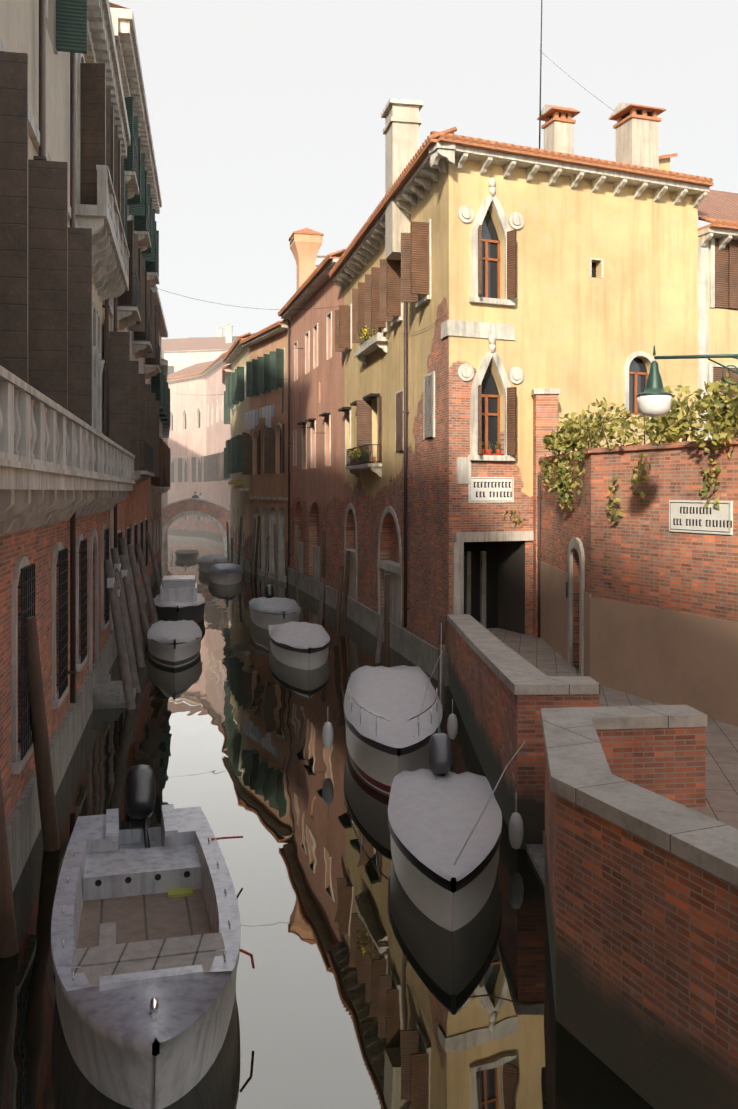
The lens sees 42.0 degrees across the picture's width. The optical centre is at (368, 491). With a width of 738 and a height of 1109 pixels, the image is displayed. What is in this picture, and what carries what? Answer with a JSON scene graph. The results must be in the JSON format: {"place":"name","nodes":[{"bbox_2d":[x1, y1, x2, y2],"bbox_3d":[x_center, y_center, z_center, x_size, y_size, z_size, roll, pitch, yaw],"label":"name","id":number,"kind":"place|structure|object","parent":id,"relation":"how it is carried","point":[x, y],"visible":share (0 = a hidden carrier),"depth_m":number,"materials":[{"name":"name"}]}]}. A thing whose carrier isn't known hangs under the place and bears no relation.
{"place":"outdoors","nodes":[
{"label":"outdoors","id":0,"kind":"place"},
{"bbox_2d":[109,2,161,661],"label":"house","id":1,"kind":"structure","parent":0,"point":[135,314],"depth_m":29.92,"materials":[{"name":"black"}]},
{"bbox_2d":[148,286,169,588],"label":"house","id":2,"kind":"structure","parent":0,"point":[159,385],"depth_m":44.50,"materials":[{"name":"black"}]},
{"bbox_2d":[162,381,167,549],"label":"house","id":3,"kind":"structure","parent":0,"point":[165,501],"depth_m":70.89,"materials":[{"name":"brown"}]},
{"bbox_2d":[161,358,170,555],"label":"house","id":4,"kind":"structure","parent":0,"point":[165,429],"depth_m":56.49,"materials":[{"name":"beige"}]},
{"bbox_2d":[162,498,229,550],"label":"bridge","id":5,"kind":"structure","parent":0,"point":[217,514],"depth_m":69.36,"materials":[{"name":"brick"}]},
{"bbox_2d":[167,351,229,542],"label":"pink house","id":6,"kind":"structure","parent":0,"point":[199,435],"depth_m":90.60,"materials":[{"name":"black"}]},
{"bbox_2d":[161,324,237,374],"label":"houses","id":7,"kind":"structure","parent":0,"point":[190,351],"depth_m":114.80,"materials":[{"name":"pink paint"}]},
{"bbox_2d":[222,364,231,550],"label":"house","id":8,"kind":"structure","parent":0,"point":[226,371],"depth_m":62.76,"materials":[{"name":"beige paint"}]},
{"bbox_2d":[222,332,253,571],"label":"yellow house","id":9,"kind":"structure","parent":0,"point":[237,356],"depth_m":55.33,"materials":[{"name":"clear paint"}]},
{"bbox_2d":[228,480,245,487],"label":"flowers","id":10,"kind":"object","parent":9,"relation":"on","point":[239,483],"visible":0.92,"depth_m":53.22,"materials":[{"name":"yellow plant"}]},
{"bbox_2d":[239,319,289,581],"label":"orange house","id":11,"kind":"structure","parent":0,"point":[264,457],"depth_m":48.11,"materials":[{"name":"clear paint"}]},
{"bbox_2d":[245,379,290,429],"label":"laundry","id":12,"kind":"object","parent":11,"relation":"on","point":[249,425],"visible":0.96,"depth_m":48.34,"materials":[{"name":"grey fabric"}]},
{"bbox_2d":[278,228,344,612],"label":"pink house","id":13,"kind":"structure","parent":0,"point":[316,440],"depth_m":39.66,"materials":[{"name":"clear paint"}]},
{"bbox_2d":[0,535,653,1108],"bbox_3d":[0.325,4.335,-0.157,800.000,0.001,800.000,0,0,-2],"label":"canal water","id":14,"kind":"structure","parent":0,"point":[366,983],"depth_m":9.62,"materials":[{"name":"black liquid"}]},
{"bbox_2d":[0,0,135,890],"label":"palazzo","id":15,"kind":"structure","parent":14,"relation":"on","point":[67,457],"depth_m":13.27,"materials":[{"name":"brown brick"}]},
{"bbox_2d":[0,531,161,957],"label":"mooring poles","id":16,"kind":"object","parent":14,"relation":"in","point":[120,584],"visible":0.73,"depth_m":11.59,"materials":[{"name":"brown wood"}]},
{"bbox_2d":[51,764,254,1108],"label":"motorboat","id":17,"kind":"object","parent":14,"relation":"on","point":[146,950],"visible":0.98,"depth_m":7.88,"materials":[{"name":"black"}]},
{"bbox_2d":[147,620,201,666],"bbox_3d":[-5.197,4.117,25.699,1.460,1.136,4.669,0,0,-11],"label":"white boat","id":18,"kind":"object","parent":14,"relation":"on","point":[162,650],"visible":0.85,"depth_m":24.42,"materials":[{"name":"grey"}]},
{"bbox_2d":[154,575,204,622],"bbox_3d":[-6.524,3.850,32.965,1.810,1.670,5.466,0,0,-11],"label":"boat","id":19,"kind":"object","parent":14,"relation":"on","point":[182,595],"visible":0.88,"depth_m":32.53,"materials":[{"name":"grey"}]},
{"bbox_2d":[175,549,198,559],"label":"boat","id":20,"kind":"object","parent":14,"relation":"on","point":[187,554],"visible":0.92,"depth_m":61.35,"materials":[{"name":"grey"}]},
{"bbox_2d":[198,554,228,572],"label":"white boat","id":21,"kind":"object","parent":14,"relation":"on","point":[206,562],"visible":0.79,"depth_m":51.63,"materials":[{"name":"white plastic"}]},
{"bbox_2d":[209,563,242,584],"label":"boat","id":22,"kind":"object","parent":14,"relation":"on","point":[226,574],"visible":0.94,"depth_m":45.10,"materials":[{"name":"white plastic"}]},
{"bbox_2d":[249,584,300,629],"bbox_3d":[-3.152,3.980,32.109,1.610,1.410,5.585,0,0,-12],"label":"boat","id":23,"kind":"object","parent":14,"relation":"on","point":[266,608],"visible":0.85,"depth_m":30.70,"materials":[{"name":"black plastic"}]},
{"bbox_2d":[269,621,329,669],"bbox_3d":[-1.812,4.088,25.393,1.560,1.193,4.844,0,0,-9],"label":"boat","id":24,"kind":"object","parent":14,"relation":"on","point":[300,638],"visible":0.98,"depth_m":24.25,"materials":[{"name":"grey"}]},
{"bbox_2d":[226,516,445,710],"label":"mooring poles","id":25,"kind":"object","parent":14,"relation":"on","point":[384,620],"visible":0.67,"depth_m":28.78,"materials":[{"name":"brown wood"}]},
{"bbox_2d":[344,665,442,794],"bbox_3d":[0.416,3.944,16.411,1.698,1.481,6.320,0,0,-2],"label":"boat","id":26,"kind":"object","parent":14,"relation":"on","point":[383,705],"visible":0.94,"depth_m":14.82,"materials":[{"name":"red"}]},
{"bbox_2d":[322,699,523,848],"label":"boat fenders","id":27,"kind":"object","parent":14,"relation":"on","point":[516,830],"visible":1,"depth_m":15.24,"materials":[{"name":"white paint"}]},
{"bbox_2d":[388,733,501,931],"bbox_3d":[0.901,3.943,11.445,1.373,1.483,4.568,0,0,-2],"label":"white boat","id":28,"kind":"object","parent":14,"relation":"on","point":[432,820],"visible":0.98,"depth_m":10.51,"materials":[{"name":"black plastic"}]},
{"bbox_2d":[413,623,524,864],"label":"mooring ropes","id":29,"kind":"object","parent":28,"relation":"attached to","point":[436,774],"visible":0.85,"depth_m":10.69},
{"bbox_2d":[328,98,713,685],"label":"yellow house","id":30,"kind":"structure","parent":14,"relation":"on","point":[526,270],"depth_m":22.97,"materials":[{"name":"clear paint"}]},
{"bbox_2d":[350,325,382,464],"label":"flowers","id":31,"kind":"object","parent":30,"relation":"on","point":[370,337],"visible":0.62,"depth_m":28.68,"materials":[{"name":"green plant"}]},
{"bbox_2d":[148,53,613,394],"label":"overhead wires","id":32,"kind":"object","parent":30,"relation":"attached to","point":[337,306],"visible":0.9,"depth_m":32.90,"materials":[{"name":"grey metal"}]},
{"bbox_2d":[479,440,501,454],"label":"potted plants","id":33,"kind":"object","parent":30,"relation":"on","point":[489,451],"visible":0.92,"depth_m":21.73,"materials":[{"name":"orange"}]},
{"bbox_2d":[468,477,513,502],"bbox_3d":[2.779,-0.035,21.819,1.180,0.580,0.029,0,0,-24],"label":"sign","id":34,"kind":"object","parent":30,"relation":"attached to","point":[490,489],"visible":0.98,"depth_m":21.80,"materials":[{"name":"white stone"}]},
{"bbox_2d":[539,0,541,148],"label":"antenna","id":35,"kind":"object","parent":30,"relation":"attached to","point":[540,80],"visible":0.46,"depth_m":26.46,"materials":[{"name":"grey metal"}]},
{"bbox_2d":[537,102,677,170],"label":"chimneys","id":36,"kind":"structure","parent":30,"relation":"on","point":[636,126],"depth_m":26.47,"materials":[{"name":"tile"}]},
{"bbox_2d":[526,831,544,885],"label":"water stairs","id":37,"kind":"structure","parent":14,"relation":"in","point":[536,853],"depth_m":11.28,"materials":[{"name":"stone"}]},
{"bbox_2d":[109,0,737,351],"label":"sky","id":38,"kind":"structure","parent":0,"point":[267,125],"materials":[{"name":"white"}]},
{"bbox_2d":[486,628,737,828],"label":"pavement","id":39,"kind":"structure","parent":0,"point":[542,656],"depth_m":13.17,"materials":[{"name":"stone"}]},
{"bbox_2d":[447,614,599,848],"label":"parapet","id":40,"kind":"structure","parent":39,"relation":"on","point":[503,694],"depth_m":12.61,"materials":[{"name":"brick"}]},
{"bbox_2d":[531,388,737,726],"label":"garden wall","id":41,"kind":"structure","parent":39,"relation":"on","point":[639,599],"depth_m":15.46,"materials":[{"name":"red brick"}]},
{"bbox_2d":[501,372,737,526],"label":"climbing vine","id":42,"kind":"object","parent":41,"relation":"on","point":[576,432],"depth_m":15.45,"materials":[{"name":"green plant"}]},
{"bbox_2d":[669,500,732,534],"bbox_3d":[4.885,0.375,14.190,0.034,0.480,1.320,0,0,-23],"label":"sign","id":43,"kind":"object","parent":41,"relation":"attached to","point":[694,516],"visible":1,"depth_m":14.16,"materials":[{"name":"white stone"}]},
{"bbox_2d":[541,705,737,1108],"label":"parapet","id":44,"kind":"structure","parent":39,"relation":"on","point":[641,880],"depth_m":7.08,"materials":[{"name":"brick"}]},
{"bbox_2d":[636,345,737,416],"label":"street lamp","id":45,"kind":"object","parent":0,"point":[654,398],"visible":1,"depth_m":12.57,"materials":[{"name":"green metal"}]},
{"bbox_2d":[698,189,737,439],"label":"house","id":46,"kind":"structure","parent":0,"point":[718,284],"depth_m":24.48,"materials":[{"name":"yellow paint"}]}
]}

